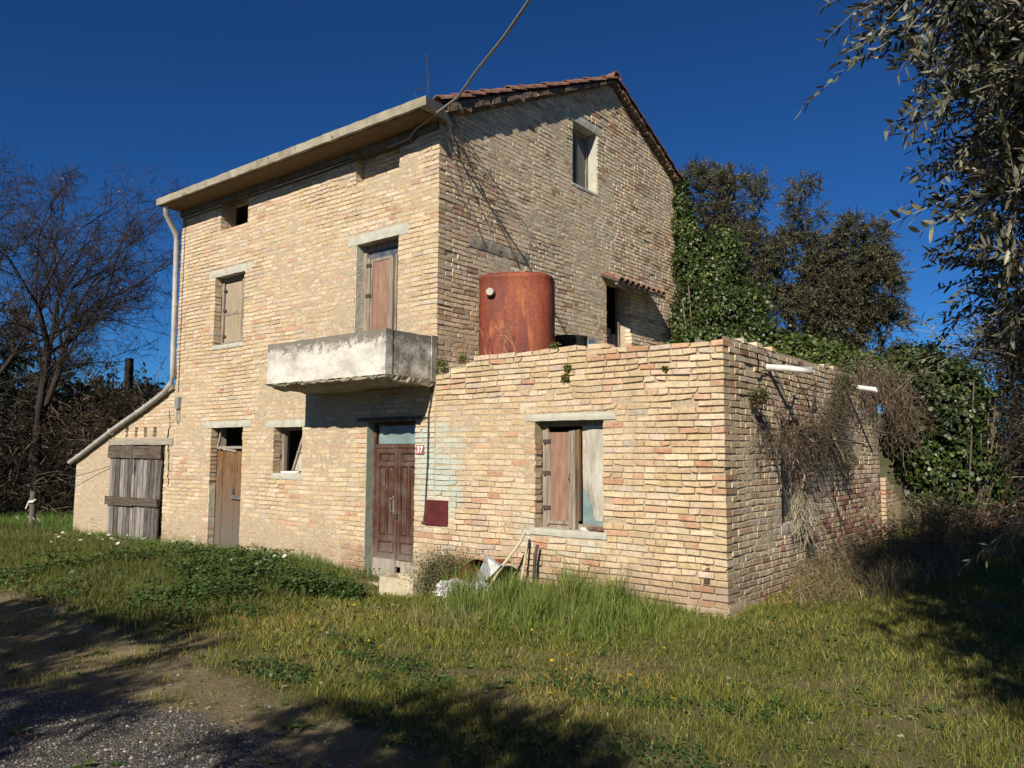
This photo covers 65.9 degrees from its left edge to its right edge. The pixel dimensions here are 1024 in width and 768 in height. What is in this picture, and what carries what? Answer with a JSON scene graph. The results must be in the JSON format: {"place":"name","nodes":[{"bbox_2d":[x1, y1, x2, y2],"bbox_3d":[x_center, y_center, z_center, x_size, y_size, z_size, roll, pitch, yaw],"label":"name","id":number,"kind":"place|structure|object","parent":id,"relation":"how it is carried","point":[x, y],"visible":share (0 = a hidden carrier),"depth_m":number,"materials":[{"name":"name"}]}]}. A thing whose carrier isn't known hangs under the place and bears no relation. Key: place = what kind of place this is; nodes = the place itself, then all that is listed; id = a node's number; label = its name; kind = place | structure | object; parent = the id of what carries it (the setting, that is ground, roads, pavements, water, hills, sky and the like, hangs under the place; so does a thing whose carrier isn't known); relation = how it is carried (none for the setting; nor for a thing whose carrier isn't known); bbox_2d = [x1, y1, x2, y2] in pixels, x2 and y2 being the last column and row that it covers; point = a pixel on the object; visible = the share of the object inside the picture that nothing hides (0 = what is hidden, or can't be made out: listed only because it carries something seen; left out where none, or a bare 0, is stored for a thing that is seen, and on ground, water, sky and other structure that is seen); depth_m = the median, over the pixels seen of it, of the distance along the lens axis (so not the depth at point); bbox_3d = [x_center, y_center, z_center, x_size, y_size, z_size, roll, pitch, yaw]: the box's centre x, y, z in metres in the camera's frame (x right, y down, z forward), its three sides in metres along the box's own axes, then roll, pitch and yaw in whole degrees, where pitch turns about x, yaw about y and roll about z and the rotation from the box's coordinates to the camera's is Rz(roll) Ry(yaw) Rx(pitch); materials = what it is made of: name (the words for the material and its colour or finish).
{"place":"outdoors","nodes":[
{"label":"outdoors","id":0,"kind":"place"},
{"bbox_2d":[0,506,379,638],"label":"bank grass","id":1,"kind":"structure","parent":0,"point":[16,524],"depth_m":10.36,"materials":[{"name":"green plant"}]},
{"bbox_2d":[0,636,1008,767],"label":"gravel","id":2,"kind":"structure","parent":0,"point":[139,753],"depth_m":4.59,"materials":[{"name":"grey gravel"}]},
{"bbox_2d":[0,397,1023,767],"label":"ground","id":3,"kind":"structure","parent":0,"point":[232,697],"depth_m":5.33,"materials":[{"name":"green plant"}]},
{"bbox_2d":[25,491,36,528],"bbox_3d":[-10.271,2.831,16.876,0.280,1.084,0.178,-4,-7,38],"label":"fence post","id":4,"kind":"object","parent":3,"relation":"on","point":[32,508],"visible":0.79,"depth_m":16.89,"materials":[{"name":"grey wood"}]},
{"bbox_2d":[0,301,72,489],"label":"evergreen tree","id":5,"kind":"object","parent":3,"relation":"on","point":[17,362],"visible":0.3,"depth_m":26.41,"materials":[{"name":"green plant"}]},
{"bbox_2d":[0,370,137,521],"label":"bramble thicket","id":6,"kind":"object","parent":3,"relation":"on","point":[21,455],"visible":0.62,"depth_m":20.61,"materials":[{"name":"brown plant"}]},
{"bbox_2d":[0,352,165,484],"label":"distant wood","id":7,"kind":"object","parent":3,"relation":"on","point":[109,376],"depth_m":35.19,"materials":[{"name":"brown plant"}]},
{"bbox_2d":[0,136,178,388],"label":"bare tree","id":8,"kind":"object","parent":3,"relation":"on","point":[13,337],"visible":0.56,"depth_m":22.76,"materials":[{"name":"brown plant"}]},
{"bbox_2d":[5,351,175,507],"bbox_3d":[-10.683,1.818,25.019,15.597,6.414,10.110,-15,-16,70],"label":"bramble thicket","id":9,"kind":"object","parent":3,"relation":"on","point":[113,414],"visible":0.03,"depth_m":24.03,"materials":[{"name":"brown plant"}]},
{"bbox_2d":[0,153,195,516],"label":"bare tree","id":10,"kind":"object","parent":3,"relation":"on","point":[46,367],"visible":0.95,"depth_m":20.60,"materials":[{"name":"brown plant"}]},
{"bbox_2d":[45,376,160,455],"bbox_3d":[-13.681,2.419,28.950,6.809,5.293,3.673,2,-6,-20],"label":"tree","id":11,"kind":"object","parent":3,"relation":"on","point":[71,394],"visible":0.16,"depth_m":27.97,"materials":[{"name":"green plant"}]},
{"bbox_2d":[73,385,175,544],"bbox_3d":[-6.673,1.853,16.668,4.001,3.227,3.446,-4,-7,38],"label":"lean to shed","id":12,"kind":"object","parent":3,"relation":"on","point":[128,490],"visible":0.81,"depth_m":15.03,"materials":[{"name":"brick"}]},
{"bbox_2d":[24,466,108,484],"bbox_3d":[-10.150,1.982,17.246,0.899,0.452,5.568,5,-7,-43],"label":"guy wire","id":13,"kind":"object","parent":12,"relation":"attached to","point":[64,478],"visible":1,"depth_m":16.24,"materials":[{"name":"metal"}]},
{"bbox_2d":[104,446,135,538],"bbox_3d":[-7.566,2.176,15.221,1.076,1.965,0.088,-4,-7,38],"label":"door leaf","id":14,"kind":"structure","parent":12,"relation":"in","point":[121,480],"depth_m":15.22,"materials":[{"name":"grey wood"}]},
{"bbox_2d":[129,445,163,541],"bbox_3d":[-6.777,2.121,14.606,1.047,1.960,0.087,-4,-7,38],"label":"door leaf","id":15,"kind":"structure","parent":12,"relation":"in","point":[145,502],"depth_m":14.57,"materials":[{"name":"grey wood"}]},
{"bbox_2d":[123,358,133,416],"bbox_3d":[-13.099,1.891,26.790,0.335,5.553,0.351,-4,-7,38],"label":"wooden pole","id":16,"kind":"object","parent":3,"relation":"on","point":[129,369],"visible":0.24,"depth_m":26.85,"materials":[{"name":"brown wood"}]},
{"bbox_2d":[0,540,380,635],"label":"mallow leaves","id":17,"kind":"object","parent":3,"relation":"on","point":[211,559],"visible":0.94,"depth_m":9.57,"materials":[{"name":"green plant"}]},
{"bbox_2d":[67,71,694,585],"bbox_3d":[-2.903,-1.021,16.172,10.879,8.897,8.505,-4,-7,38],"label":"farmhouse","id":18,"kind":"object","parent":3,"relation":"on","point":[325,299],"visible":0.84,"depth_m":12.13,"materials":[{"name":"brick"}]},
{"bbox_2d":[206,429,241,548],"bbox_3d":[-4.739,1.914,13.179,0.939,2.326,0.173,-4,-7,38],"label":"plank door","id":19,"kind":"structure","parent":18,"relation":"in","point":[228,479],"depth_m":13.29,"materials":[{"name":"brown wood"}]},
{"bbox_2d":[211,274,244,349],"bbox_3d":[-4.770,-1.234,13.514,0.932,1.275,0.223,-4,-7,38],"label":"window","id":20,"kind":"structure","parent":18,"relation":"in","point":[232,315],"depth_m":13.62,"materials":[{"name":"wood"}]},
{"bbox_2d":[271,427,302,479],"bbox_3d":[-3.368,1.073,12.246,0.780,0.798,0.301,-4,-7,38],"label":"small window","id":21,"kind":"structure","parent":18,"relation":"in","point":[294,473],"depth_m":12.34,"materials":[{"name":"white stone"}]},
{"bbox_2d":[354,240,398,331],"bbox_3d":[-1.864,-1.010,11.231,0.881,2.062,0.225,-4,-7,38],"label":"balcony door","id":22,"kind":"structure","parent":18,"relation":"in","point":[376,276],"depth_m":11.41,"materials":[{"name":"wood"}]},
{"bbox_2d":[364,421,415,585],"bbox_3d":[-1.711,1.674,10.691,1.089,2.335,0.436,-4,-7,38],"label":"front door","id":23,"kind":"structure","parent":18,"relation":"in","point":[390,446],"depth_m":10.87,"materials":[{"name":"brown wood"}]},
{"bbox_2d":[426,54,428,95],"bbox_3d":[-1.184,-4.248,10.980,0.028,0.682,0.100,-1,-6,18],"label":"aerial rod","id":24,"kind":"object","parent":18,"relation":"attached to","point":[428,74],"visible":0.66,"depth_m":11.00,"materials":[{"name":"metal"}]},
{"bbox_2d":[387,0,531,148],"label":"service cable","id":25,"kind":"object","parent":18,"relation":"attached to","point":[515,20],"visible":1,"depth_m":8.86,"materials":[{"name":"black rubber"}]},
{"bbox_2d":[443,116,540,269],"bbox_3d":[-0.237,-2.405,11.354,0.069,2.598,2.389,-4,-7,38],"label":"leafless creeper","id":26,"kind":"object","parent":18,"relation":"attached to","point":[453,141],"visible":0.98,"depth_m":11.03,"materials":[{"name":"brown plant"}]},
{"bbox_2d":[572,129,598,197],"bbox_3d":[1.161,-3.839,13.583,0.266,1.135,0.851,-4,-7,38],"label":"gable window","id":27,"kind":"structure","parent":18,"relation":"in","point":[584,164],"depth_m":13.82,"materials":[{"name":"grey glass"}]},
{"bbox_2d":[606,290,619,346],"bbox_3d":[1.708,-0.730,14.248,0.085,2.096,0.843,-4,-7,38],"label":"terrace door","id":28,"kind":"structure","parent":18,"relation":"in","point":[612,339],"depth_m":14.56,"materials":[{"name":"grey wood"}]},
{"bbox_2d":[664,171,798,354],"bbox_3d":[4.238,-2.039,15.240,2.714,4.923,1.974,-4,-7,38],"label":"ivy","id":29,"kind":"object","parent":18,"relation":"attached to","point":[721,305],"visible":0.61,"depth_m":15.17,"materials":[{"name":"green plant"}]},
{"bbox_2d":[379,573,430,596],"bbox_3d":[-1.306,2.570,9.667,0.589,0.418,0.329,-4,-7,38],"label":"cement trough","id":30,"kind":"object","parent":3,"relation":"on","point":[392,583],"visible":0.41,"depth_m":9.56,"materials":[{"name":"beige concrete"}]},
{"bbox_2d":[395,541,483,599],"bbox_3d":[-0.834,2.232,9.407,1.258,0.857,1.034,-4,-7,38],"label":"weed bush","id":31,"kind":"object","parent":3,"relation":"on","point":[433,566],"visible":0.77,"depth_m":9.36,"materials":[{"name":"green plant"}]},
{"bbox_2d":[434,579,489,598],"bbox_3d":[-0.563,2.358,8.978,0.810,0.303,0.299,-4,-7,38],"label":"plastic bag","id":32,"kind":"object","parent":3,"relation":"on","point":[438,586],"visible":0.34,"depth_m":9.01,"materials":[{"name":"white plastic"}]},
{"bbox_2d":[459,555,511,590],"bbox_3d":[-0.316,2.181,9.125,0.595,0.444,0.374,-4,-7,38],"label":"bent metal hood","id":33,"kind":"object","parent":3,"relation":"on","point":[491,561],"visible":0.61,"depth_m":8.99,"materials":[{"name":"metal"}]},
{"bbox_2d":[489,532,525,587],"bbox_3d":[-0.104,2.091,8.960,0.530,0.816,0.070,1,-5,-3],"label":"wooden stake","id":34,"kind":"object","parent":3,"relation":"on","point":[509,556],"visible":0.63,"depth_m":8.96,"materials":[{"name":"beige wood"}]},
{"bbox_2d":[0,521,1023,767],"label":"lawn grass","id":35,"kind":"structure","parent":3,"relation":"on","point":[718,639],"depth_m":6.25,"materials":[{"name":"green plant"}]},
{"bbox_2d":[0,559,1023,767],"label":"leaf litter","id":36,"kind":"object","parent":3,"relation":"on","point":[181,753],"visible":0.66,"depth_m":5.09,"materials":[{"name":"brown plant"}]},
{"bbox_2d":[2,591,1023,767],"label":"clover patches","id":37,"kind":"object","parent":3,"relation":"on","point":[405,667],"visible":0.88,"depth_m":5.61,"materials":[{"name":"green plant"}]},
{"bbox_2d":[3,577,1023,767],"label":"weed rosettes","id":38,"kind":"object","parent":3,"relation":"on","point":[300,725],"visible":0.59,"depth_m":5.16,"materials":[{"name":"green plant"}]},
{"bbox_2d":[520,539,528,580],"bbox_3d":[0.129,2.089,9.044,0.129,0.625,0.034,2,-5,-16],"label":"wooden stake","id":39,"kind":"object","parent":3,"relation":"on","point":[525,557],"visible":0.65,"depth_m":9.05,"materials":[{"name":"beige wood"}]},
{"bbox_2d":[532,545,538,585],"bbox_3d":[0.259,2.111,8.959,0.096,0.565,0.045,2,-6,-22],"label":"iron stake","id":40,"kind":"object","parent":3,"relation":"on","point":[534,563],"visible":0.66,"depth_m":8.95,"materials":[{"name":"metal"}]},
{"bbox_2d":[400,546,738,658],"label":"tall grass","id":41,"kind":"structure","parent":3,"relation":"on","point":[536,603],"depth_m":7.91,"materials":[{"name":"green plant"}]},
{"bbox_2d":[433,336,881,618],"bbox_3d":[2.693,1.401,11.292,4.440,3.230,6.355,-4,-7,38],"label":"brick annex","id":42,"kind":"object","parent":3,"relation":"on","point":[685,502],"visible":0.65,"depth_m":8.80,"materials":[{"name":"brick"}]},
{"bbox_2d":[434,358,448,371],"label":"wall plant","id":43,"kind":"object","parent":42,"relation":"attached to","point":[439,363],"depth_m":10.20,"materials":[{"name":"green plant"}]},
{"bbox_2d":[457,352,467,364],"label":"wall plant","id":44,"kind":"object","parent":42,"relation":"attached to","point":[462,358],"depth_m":10.00,"materials":[{"name":"green plant"}]},
{"bbox_2d":[478,316,514,353],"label":"dry shrub","id":45,"kind":"object","parent":42,"relation":"on","point":[501,335],"visible":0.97,"depth_m":9.85,"materials":[{"name":"brown plant"}]},
{"bbox_2d":[479,271,554,355],"bbox_3d":[0.068,-0.762,10.643,1.043,1.450,0.848,0,-5,-1],"label":"rusty tank","id":46,"kind":"object","parent":42,"relation":"on","point":[525,300],"visible":0.71,"depth_m":10.29,"materials":[{"name":"rusty steel"},{"name":"white plastic"}]},
{"bbox_2d":[550,342,560,348],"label":"wall plant","id":47,"kind":"object","parent":42,"relation":"attached to","point":[555,345],"depth_m":9.16,"materials":[{"name":"green plant"}]},
{"bbox_2d":[560,372,569,382],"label":"wall plant","id":48,"kind":"object","parent":42,"relation":"attached to","point":[566,376],"depth_m":9.00,"materials":[{"name":"green plant"}]},
{"bbox_2d":[563,363,571,371],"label":"wall plant","id":49,"kind":"object","parent":42,"relation":"attached to","point":[567,368],"depth_m":9.00,"materials":[{"name":"green plant"}]},
{"bbox_2d":[543,420,603,531],"bbox_3d":[0.710,1.040,9.026,0.919,1.244,0.213,-4,-7,38],"label":"window","id":50,"kind":"structure","parent":42,"relation":"in","point":[561,450],"depth_m":9.02,"materials":[{"name":"wood"}]},
{"bbox_2d":[660,365,669,371],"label":"wall plant","id":51,"kind":"object","parent":42,"relation":"attached to","point":[664,367],"depth_m":8.23,"materials":[{"name":"green plant"}]},
{"bbox_2d":[780,421,804,534],"bbox_3d":[3.228,1.089,9.355,0.217,1.307,0.843,-4,-7,38],"label":"side window","id":52,"kind":"structure","parent":42,"relation":"in","point":[785,508],"depth_m":9.50,"materials":[{"name":"grey glass"}]},
{"bbox_2d":[785,474,834,549],"bbox_3d":[3.522,1.492,9.127,0.484,0.932,0.932,-4,-7,38],"label":"dry grass bunch","id":53,"kind":"object","parent":42,"relation":"on","point":[801,520],"visible":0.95,"depth_m":9.15,"materials":[{"name":"beige plant"}]},
{"bbox_2d":[732,327,912,397],"bbox_3d":[4.983,-0.441,13.427,3.035,1.466,4.186,2,-6,-19],"label":"ivy","id":54,"kind":"object","parent":42,"relation":"on","point":[811,345],"visible":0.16,"depth_m":13.19,"materials":[{"name":"green plant"}]},
{"bbox_2d":[747,354,900,519],"bbox_3d":[3.967,0.561,9.392,1.010,2.218,4.054,-4,-7,38],"label":"dead vine","id":55,"kind":"object","parent":42,"relation":"hanging from","point":[815,445],"visible":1,"depth_m":9.48,"materials":[{"name":"brown plant"}]},
{"bbox_2d":[850,333,964,477],"bbox_3d":[6.041,0.384,11.887,1.171,2.124,2.950,-4,-7,38],"label":"dead vine","id":56,"kind":"object","parent":42,"relation":"attached to","point":[894,407],"visible":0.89,"depth_m":12.24,"materials":[{"name":"plant"}]},
{"bbox_2d":[313,517,1023,631],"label":"dry grass","id":57,"kind":"structure","parent":3,"relation":"on","point":[928,552],"depth_m":9.42,"materials":[{"name":"brown plant"}]},
{"bbox_2d":[676,151,781,296],"bbox_3d":[6.534,-2.060,25.069,4.370,10.901,3.596,-4,-7,38],"label":"olive tree","id":58,"kind":"object","parent":3,"relation":"on","point":[720,205],"visible":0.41,"depth_m":24.58,"materials":[{"name":"green plant"}]},
{"bbox_2d":[739,169,851,347],"bbox_3d":[8.197,-1.602,23.465,4.224,9.714,3.320,-2,-6,23],"label":"olive tree","id":59,"kind":"object","parent":3,"relation":"on","point":[786,297],"visible":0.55,"depth_m":23.12,"materials":[{"name":"green plant"}]},
{"bbox_2d":[790,206,922,362],"bbox_3d":[9.573,-0.955,22.276,3.511,8.216,3.229,-4,-7,38],"label":"olive tree","id":60,"kind":"object","parent":3,"relation":"on","point":[869,269],"visible":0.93,"depth_m":21.85,"materials":[{"name":"green plant"}]},
{"bbox_2d":[767,483,1012,609],"bbox_3d":[4.882,2.061,10.055,1.881,1.501,6.715,-5,-7,43],"label":"weed clump","id":61,"kind":"object","parent":3,"relation":"on","point":[929,525],"visible":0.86,"depth_m":10.41,"materials":[{"name":"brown plant"}]},
{"bbox_2d":[880,475,900,538],"bbox_3d":[6.233,2.198,13.148,0.266,1.420,1.000,-4,-7,38],"label":"ruined wall stub","id":62,"kind":"object","parent":3,"relation":"on","point":[887,489],"visible":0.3,"depth_m":12.85,"materials":[{"name":"brick"}]},
{"bbox_2d":[794,0,1023,414],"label":"olive tree","id":63,"kind":"object","parent":3,"relation":"on","point":[998,75],"visible":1,"depth_m":4.01,"materials":[{"name":"green plant"}]},
{"bbox_2d":[869,308,1023,582],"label":"olive sapling","id":64,"kind":"object","parent":3,"relation":"on","point":[992,472],"visible":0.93,"depth_m":4.72,"materials":[{"name":"green plant"}]},
{"bbox_2d":[878,337,1023,531],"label":"ivy","id":65,"kind":"object","parent":3,"relation":"on","point":[952,461],"visible":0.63,"depth_m":13.06,"materials":[{"name":"green plant"}]},
{"bbox_2d":[908,474,1023,542],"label":"dead branches","id":66,"kind":"object","parent":3,"relation":"on","point":[1001,521],"visible":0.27,"depth_m":12.12,"materials":[{"name":"brown plant"}]},
{"bbox_2d":[924,283,1023,521],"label":"scrub bush","id":67,"kind":"object","parent":3,"relation":"on","point":[1000,377],"visible":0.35,"depth_m":13.78,"materials":[{"name":"green plant"}]},
{"bbox_2d":[0,0,1023,437],"label":"sky","id":68,"kind":"structure","parent":0,"point":[203,90],"materials":[{"name":"blue"}]},
{"bbox_2d":[555,335,595,347],"bbox_3d":[0.848,-0.315,11.632,0.580,0.750,0.560,-4,-7,38],"label":"black bucket","id":69,"kind":"object","parent":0,"point":[569,340],"visible":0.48,"depth_m":11.43,"materials":[{"name":"plastic"}]},
{"bbox_2d":[890,325,976,337],"bbox_3d":[14.616,-2.066,24.021,12.048,2.421,0.589,-3,-6,33],"label":"overhead wire","id":70,"kind":"object","parent":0,"point":[933,332],"visible":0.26,"depth_m":24.79,"materials":[{"name":"black metal"}]}
]}

